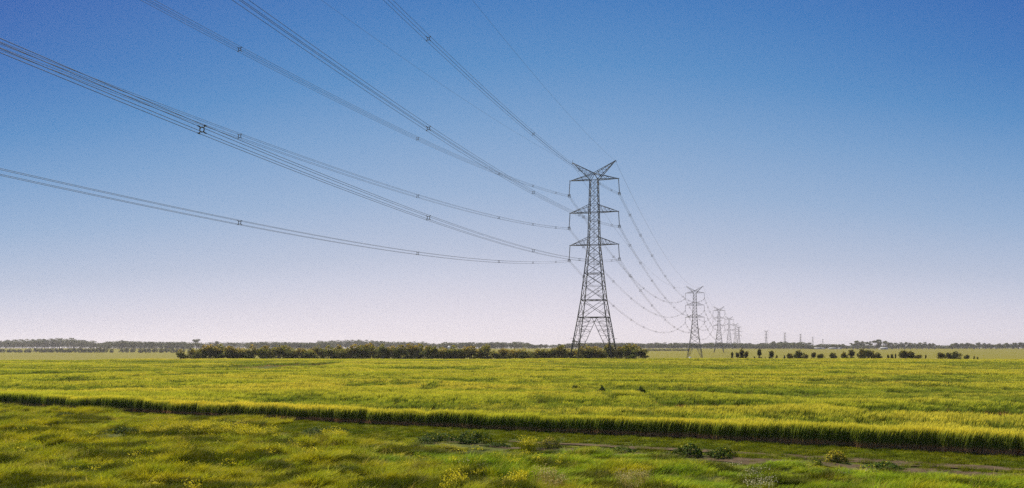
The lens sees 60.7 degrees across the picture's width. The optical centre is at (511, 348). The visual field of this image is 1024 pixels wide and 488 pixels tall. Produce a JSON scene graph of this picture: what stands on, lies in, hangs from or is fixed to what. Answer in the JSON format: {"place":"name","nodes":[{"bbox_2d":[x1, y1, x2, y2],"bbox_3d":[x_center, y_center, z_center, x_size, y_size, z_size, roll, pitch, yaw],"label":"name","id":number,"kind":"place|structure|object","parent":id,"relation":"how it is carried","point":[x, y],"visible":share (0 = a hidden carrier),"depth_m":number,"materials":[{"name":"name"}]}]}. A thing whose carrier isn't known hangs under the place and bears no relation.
{"place":"outdoors","nodes":[
{"label":"outdoors","id":0,"kind":"place"},
{"bbox_2d":[0,348,1023,487],"bbox_3d":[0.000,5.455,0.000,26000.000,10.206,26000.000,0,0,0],"label":"ground","id":1,"kind":"structure","parent":0,"point":[993,353],"depth_m":1002.86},
{"bbox_2d":[0,338,98,347],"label":"distant wood","id":2,"kind":"object","parent":1,"relation":"on","point":[52,343],"visible":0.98,"depth_m":1785.84,"materials":[{"name":"green plant"}]},
{"bbox_2d":[102,426,138,433],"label":"leafy weed","id":3,"kind":"object","parent":1,"relation":"on","point":[125,429],"visible":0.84,"depth_m":50.43,"materials":[{"name":"green plant"}]},
{"bbox_2d":[117,340,128,347],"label":"gum tree","id":4,"kind":"object","parent":1,"relation":"on","point":[123,343],"visible":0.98,"depth_m":1496.10,"materials":[{"name":"green plant"}]},
{"bbox_2d":[97,341,188,348],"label":"distant wood","id":5,"kind":"object","parent":1,"relation":"on","point":[136,344],"visible":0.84,"depth_m":1586.25,"materials":[{"name":"green plant"}]},
{"bbox_2d":[161,343,171,349],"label":"gum tree","id":6,"kind":"object","parent":1,"relation":"on","point":[166,345],"visible":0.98,"depth_m":1494.74,"materials":[{"name":"green plant"}]},
{"bbox_2d":[174,349,188,358],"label":"gum tree","id":7,"kind":"object","parent":1,"relation":"on","point":[182,355],"visible":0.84,"depth_m":290.17,"materials":[{"name":"green plant"}]},
{"bbox_2d":[187,348,196,358],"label":"gum tree","id":8,"kind":"object","parent":1,"relation":"on","point":[191,352],"visible":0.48,"depth_m":292.65,"materials":[{"name":"green plant"}]},
{"bbox_2d":[191,348,202,358],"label":"gum tree","id":9,"kind":"object","parent":1,"relation":"on","point":[196,355],"visible":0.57,"depth_m":287.76,"materials":[{"name":"green plant"}]},
{"bbox_2d":[198,345,212,358],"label":"gum tree","id":10,"kind":"object","parent":1,"relation":"on","point":[204,351],"visible":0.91,"depth_m":286.08,"materials":[{"name":"green plant"}]},
{"bbox_2d":[205,344,221,358],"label":"gum tree","id":11,"kind":"object","parent":1,"relation":"on","point":[213,350],"visible":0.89,"depth_m":287.32,"materials":[{"name":"green plant"}]},
{"bbox_2d":[187,342,252,347],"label":"distant wood","id":12,"kind":"object","parent":1,"relation":"on","point":[225,344],"visible":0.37,"depth_m":2310.19,"materials":[{"name":"green plant"}]},
{"bbox_2d":[217,345,237,358],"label":"gum tree","id":13,"kind":"object","parent":1,"relation":"on","point":[228,351],"visible":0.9,"depth_m":288.63,"materials":[{"name":"green plant"}]},
{"bbox_2d":[230,347,246,358],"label":"gum tree","id":14,"kind":"object","parent":1,"relation":"on","point":[239,352],"visible":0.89,"depth_m":289.63,"materials":[{"name":"green plant"}]},
{"bbox_2d":[243,344,261,358],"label":"gum tree","id":15,"kind":"object","parent":1,"relation":"on","point":[251,353],"visible":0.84,"depth_m":288.29,"materials":[{"name":"green plant"}]},
{"bbox_2d":[256,347,269,358],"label":"gum tree","id":16,"kind":"object","parent":1,"relation":"on","point":[261,352],"visible":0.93,"depth_m":285.68,"materials":[{"name":"green plant"}]},
{"bbox_2d":[262,345,275,358],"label":"gum tree","id":17,"kind":"object","parent":1,"relation":"on","point":[265,347],"visible":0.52,"depth_m":290.71,"materials":[{"name":"green plant"}]},
{"bbox_2d":[269,345,287,358],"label":"gum tree","id":18,"kind":"object","parent":1,"relation":"on","point":[278,352],"visible":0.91,"depth_m":288.70,"materials":[{"name":"green plant"}]},
{"bbox_2d":[243,341,335,348],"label":"distant wood","id":19,"kind":"object","parent":1,"relation":"on","point":[294,345],"visible":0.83,"depth_m":1604.29,"materials":[{"name":"green plant"}]},
{"bbox_2d":[6,417,576,487],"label":"yellow wildflowers","id":20,"kind":"object","parent":1,"relation":"on","point":[527,445],"visible":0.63,"depth_m":42.05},
{"bbox_2d":[286,348,298,358],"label":"gum tree","id":21,"kind":"object","parent":1,"relation":"on","point":[292,354],"visible":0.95,"depth_m":286.35,"materials":[{"name":"green plant"}]},
{"bbox_2d":[296,347,308,358],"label":"gum tree","id":22,"kind":"object","parent":1,"relation":"on","point":[299,351],"visible":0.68,"depth_m":288.24,"materials":[{"name":"green plant"}]},
{"bbox_2d":[302,348,319,358],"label":"gum tree","id":23,"kind":"object","parent":1,"relation":"on","point":[308,353],"visible":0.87,"depth_m":285.54,"materials":[{"name":"green plant"}]},
{"bbox_2d":[310,345,326,358],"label":"gum tree","id":24,"kind":"object","parent":1,"relation":"on","point":[317,350],"visible":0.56,"depth_m":291.14,"materials":[{"name":"green plant"}]},
{"bbox_2d":[304,426,350,433],"bbox_3d":[-11.086,4.860,52.230,3.320,0.501,2.378,0,0,0],"label":"leafy weed","id":25,"kind":"object","parent":1,"relation":"on","point":[316,430],"visible":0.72,"depth_m":52.13,"materials":[{"name":"green plant"}]},
{"bbox_2d":[318,345,337,358],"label":"gum tree","id":26,"kind":"object","parent":1,"relation":"on","point":[330,353],"visible":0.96,"depth_m":287.31,"materials":[{"name":"green plant"}]},
{"bbox_2d":[331,344,344,356],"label":"gum tree","id":27,"kind":"object","parent":1,"relation":"on","point":[339,347],"visible":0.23,"depth_m":293.34,"materials":[{"name":"green plant"}]},
{"bbox_2d":[334,349,351,358],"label":"gum tree","id":28,"kind":"object","parent":1,"relation":"on","point":[342,354],"visible":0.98,"depth_m":287.56,"materials":[{"name":"green plant"}]},
{"bbox_2d":[346,344,366,358],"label":"gum tree","id":29,"kind":"object","parent":1,"relation":"on","point":[353,350],"visible":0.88,"depth_m":287.57,"materials":[{"name":"green plant"}]},
{"bbox_2d":[354,344,369,358],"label":"gum tree","id":30,"kind":"object","parent":1,"relation":"on","point":[362,351],"visible":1,"depth_m":286.61,"materials":[{"name":"green plant"}]},
{"bbox_2d":[363,343,377,358],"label":"gum tree","id":31,"kind":"object","parent":1,"relation":"on","point":[372,347],"visible":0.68,"depth_m":291.88,"materials":[{"name":"green plant"}]},
{"bbox_2d":[317,339,435,348],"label":"distant wood","id":32,"kind":"object","parent":1,"relation":"on","point":[347,343],"visible":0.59,"depth_m":1856.14,"materials":[{"name":"green plant"}]},
{"bbox_2d":[374,343,391,358],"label":"gum tree","id":33,"kind":"object","parent":1,"relation":"on","point":[382,350],"visible":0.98,"depth_m":285.66,"materials":[{"name":"green plant"}]},
{"bbox_2d":[386,345,399,358],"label":"gum tree","id":34,"kind":"object","parent":1,"relation":"on","point":[390,350],"visible":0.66,"depth_m":288.39,"materials":[{"name":"green plant"}]},
{"bbox_2d":[392,345,408,358],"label":"gum tree","id":35,"kind":"object","parent":1,"relation":"on","point":[401,352],"visible":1,"depth_m":286.99,"materials":[{"name":"green plant"}]},
{"bbox_2d":[403,343,419,358],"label":"gum tree","id":36,"kind":"object","parent":1,"relation":"on","point":[411,350],"visible":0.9,"depth_m":287.97,"materials":[{"name":"green plant"}]},
{"bbox_2d":[410,343,424,358],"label":"gum tree","id":37,"kind":"object","parent":1,"relation":"on","point":[419,348],"visible":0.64,"depth_m":290.94,"materials":[{"name":"green plant"}]},
{"bbox_2d":[417,345,431,358],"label":"gum tree","id":38,"kind":"object","parent":1,"relation":"on","point":[422,356],"visible":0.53,"depth_m":288.85,"materials":[{"name":"green plant"}]},
{"bbox_2d":[419,345,441,358],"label":"gum tree","id":39,"kind":"object","parent":1,"relation":"on","point":[434,351],"visible":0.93,"depth_m":285.29,"materials":[{"name":"green plant"}]},
{"bbox_2d":[416,432,456,443],"bbox_3d":[-3.933,4.796,47.328,2.532,0.579,2.343,0,0,0],"label":"leafy weed","id":40,"kind":"object","parent":1,"relation":"on","point":[428,435],"visible":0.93,"depth_m":46.93,"materials":[{"name":"green plant"}]},
{"bbox_2d":[435,347,451,358],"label":"gum tree","id":41,"kind":"object","parent":1,"relation":"on","point":[442,352],"visible":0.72,"depth_m":287.67,"materials":[{"name":"green plant"}]},
{"bbox_2d":[444,345,463,358],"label":"gum tree","id":42,"kind":"object","parent":1,"relation":"on","point":[453,352],"visible":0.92,"depth_m":286.30,"materials":[{"name":"green plant"}]},
{"bbox_2d":[461,346,478,358],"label":"gum tree","id":43,"kind":"object","parent":1,"relation":"on","point":[471,351],"visible":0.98,"depth_m":288.63,"materials":[{"name":"green plant"}]},
{"bbox_2d":[456,429,492,443],"bbox_3d":[-2.032,4.633,45.966,2.106,0.786,1.710,0,0,0],"label":"leafy weed","id":44,"kind":"object","parent":1,"relation":"on","point":[477,437],"visible":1,"depth_m":45.74,"materials":[{"name":"green plant"}]},
{"bbox_2d":[476,348,487,358],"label":"gum tree","id":45,"kind":"object","parent":1,"relation":"on","point":[480,352],"visible":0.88,"depth_m":289.20,"materials":[{"name":"green plant"}]},
{"bbox_2d":[478,344,491,358],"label":"gum tree","id":46,"kind":"object","parent":1,"relation":"on","point":[486,347],"visible":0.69,"depth_m":290.95,"materials":[{"name":"green plant"}]},
{"bbox_2d":[436,342,538,348],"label":"distant wood","id":47,"kind":"object","parent":1,"relation":"on","point":[496,345],"visible":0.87,"depth_m":1645.04,"materials":[{"name":"green plant"}]},
{"bbox_2d":[486,350,502,358],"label":"gum tree","id":48,"kind":"object","parent":1,"relation":"on","point":[493,354],"visible":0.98,"depth_m":288.26,"materials":[{"name":"green plant"}]},
{"bbox_2d":[484,442,509,447],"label":"leafy weed","id":49,"kind":"object","parent":1,"relation":"on","point":[496,444],"visible":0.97,"depth_m":44.51,"materials":[{"name":"green plant"}]},
{"bbox_2d":[498,348,514,358],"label":"gum tree","id":50,"kind":"object","parent":1,"relation":"on","point":[504,353],"visible":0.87,"depth_m":290.15,"materials":[{"name":"green plant"}]},
{"bbox_2d":[0,358,1023,456],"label":"wheat crop","id":51,"kind":"object","parent":1,"relation":"on","point":[944,405],"visible":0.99,"depth_m":77.78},
{"bbox_2d":[0,402,1023,487],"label":"verge grass","id":52,"kind":"structure","parent":1,"relation":"on","point":[379,467],"depth_m":37.30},
{"bbox_2d":[508,349,519,358],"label":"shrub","id":53,"kind":"object","parent":1,"relation":"on","point":[515,353],"visible":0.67,"depth_m":293.17,"materials":[{"name":"green plant"}]},
{"bbox_2d":[515,348,529,358],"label":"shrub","id":54,"kind":"object","parent":1,"relation":"on","point":[522,354],"visible":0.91,"depth_m":291.10,"materials":[{"name":"green plant"}]},
{"bbox_2d":[529,348,546,358],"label":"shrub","id":55,"kind":"object","parent":1,"relation":"on","point":[537,352],"visible":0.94,"depth_m":285.24,"materials":[{"name":"green plant"}]},
{"bbox_2d":[539,348,554,357],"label":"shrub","id":56,"kind":"object","parent":1,"relation":"on","point":[547,353],"visible":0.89,"depth_m":286.39,"materials":[{"name":"green plant"}]},
{"bbox_2d":[533,435,562,448],"bbox_3d":[1.789,4.673,43.524,1.524,0.709,1.277,0,0,0],"label":"flowering bush","id":57,"kind":"object","parent":1,"relation":"on","point":[541,443],"visible":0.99,"depth_m":43.32,"materials":[{"name":"green plant"}]},
{"bbox_2d":[536,344,559,347],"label":"distant wood","id":58,"kind":"object","parent":1,"relation":"on","point":[552,346],"visible":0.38,"depth_m":1907.95,"materials":[{"name":"green plant"}]},
{"bbox_2d":[550,344,569,357],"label":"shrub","id":59,"kind":"object","parent":1,"relation":"on","point":[560,350],"visible":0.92,"depth_m":286.87,"materials":[{"name":"green plant"}]},
{"bbox_2d":[563,348,575,357],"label":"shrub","id":60,"kind":"object","parent":1,"relation":"on","point":[568,355],"visible":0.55,"depth_m":291.00,"materials":[{"name":"green plant"}]},
{"bbox_2d":[575,344,596,357],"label":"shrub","id":61,"kind":"object","parent":1,"relation":"on","point":[585,352],"visible":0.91,"depth_m":285.68,"materials":[{"name":"green plant"}]},
{"bbox_2d":[529,463,653,487],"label":"cream seed heads","id":62,"kind":"object","parent":1,"relation":"on","point":[556,481],"visible":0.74,"depth_m":31.06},
{"bbox_2d":[567,160,620,357],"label":"lattice pylon","id":63,"kind":"object","parent":1,"relation":"on","point":[589,250],"visible":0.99,"depth_m":269.17,"materials":[{"name":"metal"}]},
{"bbox_2d":[0,168,566,263],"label":"power cable","id":64,"kind":"object","parent":63,"relation":"attached to","point":[240,221],"visible":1,"depth_m":96.31,"materials":[{"name":"metal"}]},
{"bbox_2d":[0,42,568,229],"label":"power cable","id":65,"kind":"object","parent":63,"relation":"attached to","point":[237,132],"visible":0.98,"depth_m":98.71,"materials":[{"name":"metal"}]},
{"bbox_2d":[0,38,617,261],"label":"power cable","id":66,"kind":"object","parent":63,"relation":"attached to","point":[233,140],"visible":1,"depth_m":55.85,"materials":[{"name":"metal"}]},
{"bbox_2d":[141,0,563,195],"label":"power cable","id":67,"kind":"object","parent":63,"relation":"attached to","point":[314,85],"visible":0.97,"depth_m":112.52,"materials":[{"name":"metal"}]},
{"bbox_2d":[234,0,619,227],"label":"power cable","id":68,"kind":"object","parent":63,"relation":"attached to","point":[387,100],"visible":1,"depth_m":82.37,"materials":[{"name":"metal"}]},
{"bbox_2d":[323,1,561,158],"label":"earth wire","id":69,"kind":"object","parent":63,"relation":"attached to","point":[425,73],"visible":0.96,"depth_m":153.04,"materials":[{"name":"metal"}]},
{"bbox_2d":[388,0,619,194],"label":"power cable","id":70,"kind":"object","parent":63,"relation":"attached to","point":[490,96],"visible":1,"depth_m":121.39,"materials":[{"name":"metal"}]},
{"bbox_2d":[569,198,683,302],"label":"power cable","id":71,"kind":"object","parent":63,"relation":"hanging from","point":[613,255],"visible":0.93,"depth_m":355.74,"materials":[{"name":"metal"}]},
{"bbox_2d":[619,195,701,302],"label":"power cable","id":72,"kind":"object","parent":63,"relation":"attached to","point":[650,252],"visible":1,"depth_m":353.94,"materials":[{"name":"metal"}]},
{"bbox_2d":[593,346,608,357],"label":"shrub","id":73,"kind":"object","parent":1,"relation":"on","point":[600,352],"visible":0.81,"depth_m":286.11,"materials":[{"name":"green plant"}]},
{"bbox_2d":[561,342,646,348],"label":"distant wood","id":74,"kind":"object","parent":1,"relation":"on","point":[599,344],"visible":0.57,"depth_m":1644.68,"materials":[{"name":"green plant"}]},
{"bbox_2d":[603,342,614,357],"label":"gum tree","id":75,"kind":"object","parent":1,"relation":"on","point":[607,348],"visible":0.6,"depth_m":288.66,"materials":[{"name":"green plant"}]},
{"bbox_2d":[611,346,625,358],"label":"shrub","id":76,"kind":"object","parent":1,"relation":"on","point":[621,353],"visible":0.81,"depth_m":288.67,"materials":[{"name":"green plant"}]},
{"bbox_2d":[608,446,637,453],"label":"leafy weed","id":77,"kind":"object","parent":1,"relation":"on","point":[627,449],"visible":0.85,"depth_m":41.72,"materials":[{"name":"green plant"}]},
{"bbox_2d":[620,343,633,358],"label":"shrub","id":78,"kind":"object","parent":1,"relation":"on","point":[626,346],"visible":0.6,"depth_m":292.68,"materials":[{"name":"green plant"}]},
{"bbox_2d":[623,344,636,358],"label":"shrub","id":79,"kind":"object","parent":1,"relation":"on","point":[629,349],"visible":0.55,"depth_m":291.11,"materials":[{"name":"green plant"}]},
{"bbox_2d":[626,346,649,357],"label":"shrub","id":80,"kind":"object","parent":1,"relation":"on","point":[640,353],"visible":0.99,"depth_m":285.60,"materials":[{"name":"green plant"}]},
{"bbox_2d":[439,443,877,487],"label":"white wildflowers","id":81,"kind":"object","parent":1,"relation":"on","point":[764,483],"visible":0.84,"depth_m":31.40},
{"bbox_2d":[671,442,702,457],"bbox_3d":[7.967,4.610,39.824,1.659,0.709,1.186,0,0,0],"label":"leafy weed","id":82,"kind":"object","parent":1,"relation":"on","point":[686,450],"visible":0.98,"depth_m":39.70,"materials":[{"name":"green plant"}]},
{"bbox_2d":[685,285,704,356],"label":"lattice pylon","id":83,"kind":"object","parent":1,"relation":"on","point":[692,332],"visible":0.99,"depth_m":721.01,"materials":[{"name":"metal"}]},
{"bbox_2d":[570,262,681,332],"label":"power cable","id":84,"kind":"object","parent":83,"relation":"hanging from","point":[613,306],"visible":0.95,"depth_m":359.74,"materials":[{"name":"metal"}]},
{"bbox_2d":[570,230,683,317],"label":"power cable","id":85,"kind":"object","parent":83,"relation":"hanging from","point":[614,280],"visible":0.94,"depth_m":363.23,"materials":[{"name":"metal"}]},
{"bbox_2d":[620,228,703,317],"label":"power cable","id":86,"kind":"object","parent":83,"relation":"hanging from","point":[651,279],"visible":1,"depth_m":350.51,"materials":[{"name":"metal"}]},
{"bbox_2d":[621,262,702,332],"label":"power cable","id":87,"kind":"object","parent":83,"relation":"hanging from","point":[655,309],"visible":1,"depth_m":363.03,"materials":[{"name":"metal"}]},
{"bbox_2d":[645,342,752,348],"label":"distant wood","id":88,"kind":"object","parent":1,"relation":"on","point":[686,345],"visible":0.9,"depth_m":1695.24,"materials":[{"name":"green plant"}]},
{"bbox_2d":[701,447,737,458],"bbox_3d":[9.434,4.711,39.466,1.756,0.544,1.201,0,0,0],"label":"leafy weed","id":89,"kind":"object","parent":1,"relation":"on","point":[722,453],"visible":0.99,"depth_m":39.44,"materials":[{"name":"green plant"}]},
{"bbox_2d":[714,307,724,351],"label":"lattice pylon","id":90,"kind":"object","parent":1,"relation":"on","point":[717,343],"visible":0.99,"depth_m":1165.21,"materials":[{"name":"metal"}]},
{"bbox_2d":[725,316,733,348],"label":"lattice pylon","id":91,"kind":"object","parent":1,"relation":"on","point":[729,339],"visible":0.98,"depth_m":1613.81,"materials":[{"name":"metal"}]},
{"bbox_2d":[739,348,744,357],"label":"young tree","id":92,"kind":"object","parent":1,"relation":"on","point":[741,354],"visible":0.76,"depth_m":293.04,"materials":[{"name":"green plant"}]},
{"bbox_2d":[748,341,815,348],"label":"distant wood","id":93,"kind":"object","parent":1,"relation":"on","point":[793,345],"visible":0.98,"depth_m":1647.14,"materials":[{"name":"green plant"}]},
{"bbox_2d":[792,350,804,358],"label":"young tree","id":94,"kind":"object","parent":1,"relation":"on","point":[798,354],"visible":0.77,"depth_m":295.47,"materials":[{"name":"green plant"}]},
{"bbox_2d":[808,459,822,465],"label":"leafy weed","id":95,"kind":"object","parent":1,"relation":"on","point":[815,461],"visible":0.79,"depth_m":36.53,"materials":[{"name":"green plant"}]},
{"bbox_2d":[816,344,848,348],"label":"distant wood","id":96,"kind":"object","parent":1,"relation":"on","point":[825,346],"visible":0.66,"depth_m":1804.57,"materials":[{"name":"green plant"}]},
{"bbox_2d":[848,349,854,357],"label":"young tree","id":97,"kind":"object","parent":1,"relation":"on","point":[851,353],"visible":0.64,"depth_m":295.39,"materials":[{"name":"green plant"}]},
{"bbox_2d":[856,349,864,358],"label":"young tree","id":98,"kind":"object","parent":1,"relation":"on","point":[860,352],"visible":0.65,"depth_m":294.35,"materials":[{"name":"green plant"}]},
{"bbox_2d":[861,350,869,358],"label":"young tree","id":99,"kind":"object","parent":1,"relation":"on","point":[865,353],"visible":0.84,"depth_m":290.00,"materials":[{"name":"green plant"}]},
{"bbox_2d":[871,352,882,358],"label":"young tree","id":100,"kind":"object","parent":1,"relation":"on","point":[876,355],"visible":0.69,"depth_m":291.51,"materials":[{"name":"green plant"}]},
{"bbox_2d":[856,460,906,469],"bbox_3d":[15.331,4.858,36.276,2.006,0.404,1.603,0,0,0],"label":"leafy weed","id":101,"kind":"object","parent":1,"relation":"on","point":[891,464],"visible":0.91,"depth_m":36.15,"materials":[{"name":"green plant"}]},
{"bbox_2d":[898,350,908,357],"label":"young tree","id":102,"kind":"object","parent":1,"relation":"on","point":[901,354],"visible":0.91,"depth_m":295.18,"materials":[{"name":"green plant"}]},
{"bbox_2d":[904,350,914,358],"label":"young tree","id":103,"kind":"object","parent":1,"relation":"on","point":[911,354],"visible":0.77,"depth_m":294.38,"materials":[{"name":"green plant"}]},
{"bbox_2d":[850,345,1022,348],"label":"distant wood","id":104,"kind":"object","parent":1,"relation":"on","point":[915,347],"visible":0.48,"depth_m":1705.49,"materials":[{"name":"green plant"}]},
{"bbox_2d":[937,352,944,358],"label":"young tree","id":105,"kind":"object","parent":1,"relation":"on","point":[940,355],"visible":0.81,"depth_m":290.82,"materials":[{"name":"green plant"}]},
{"bbox_2d":[950,351,962,358],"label":"young tree","id":106,"kind":"object","parent":1,"relation":"on","point":[953,356],"visible":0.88,"depth_m":291.73,"materials":[{"name":"green plant"}]},
{"bbox_2d":[0,0,1023,347],"label":"sky","id":107,"kind":"structure","parent":0,"point":[845,172],"materials":[{"name":"blue"}]},
{"bbox_2d":[393,436,1023,476],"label":"dirt track","id":108,"kind":"structure","parent":0,"point":[748,462],"depth_m":38.35,"materials":[{"name":"soil"}]},
{"bbox_2d":[823,449,848,463],"bbox_3d":[13.936,4.668,37.837,1.084,0.642,0.970,0,0,0],"label":"flowering bush","id":109,"kind":"object","parent":108,"relation":"on","point":[832,454],"visible":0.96,"depth_m":37.60,"materials":[{"name":"green plant"}]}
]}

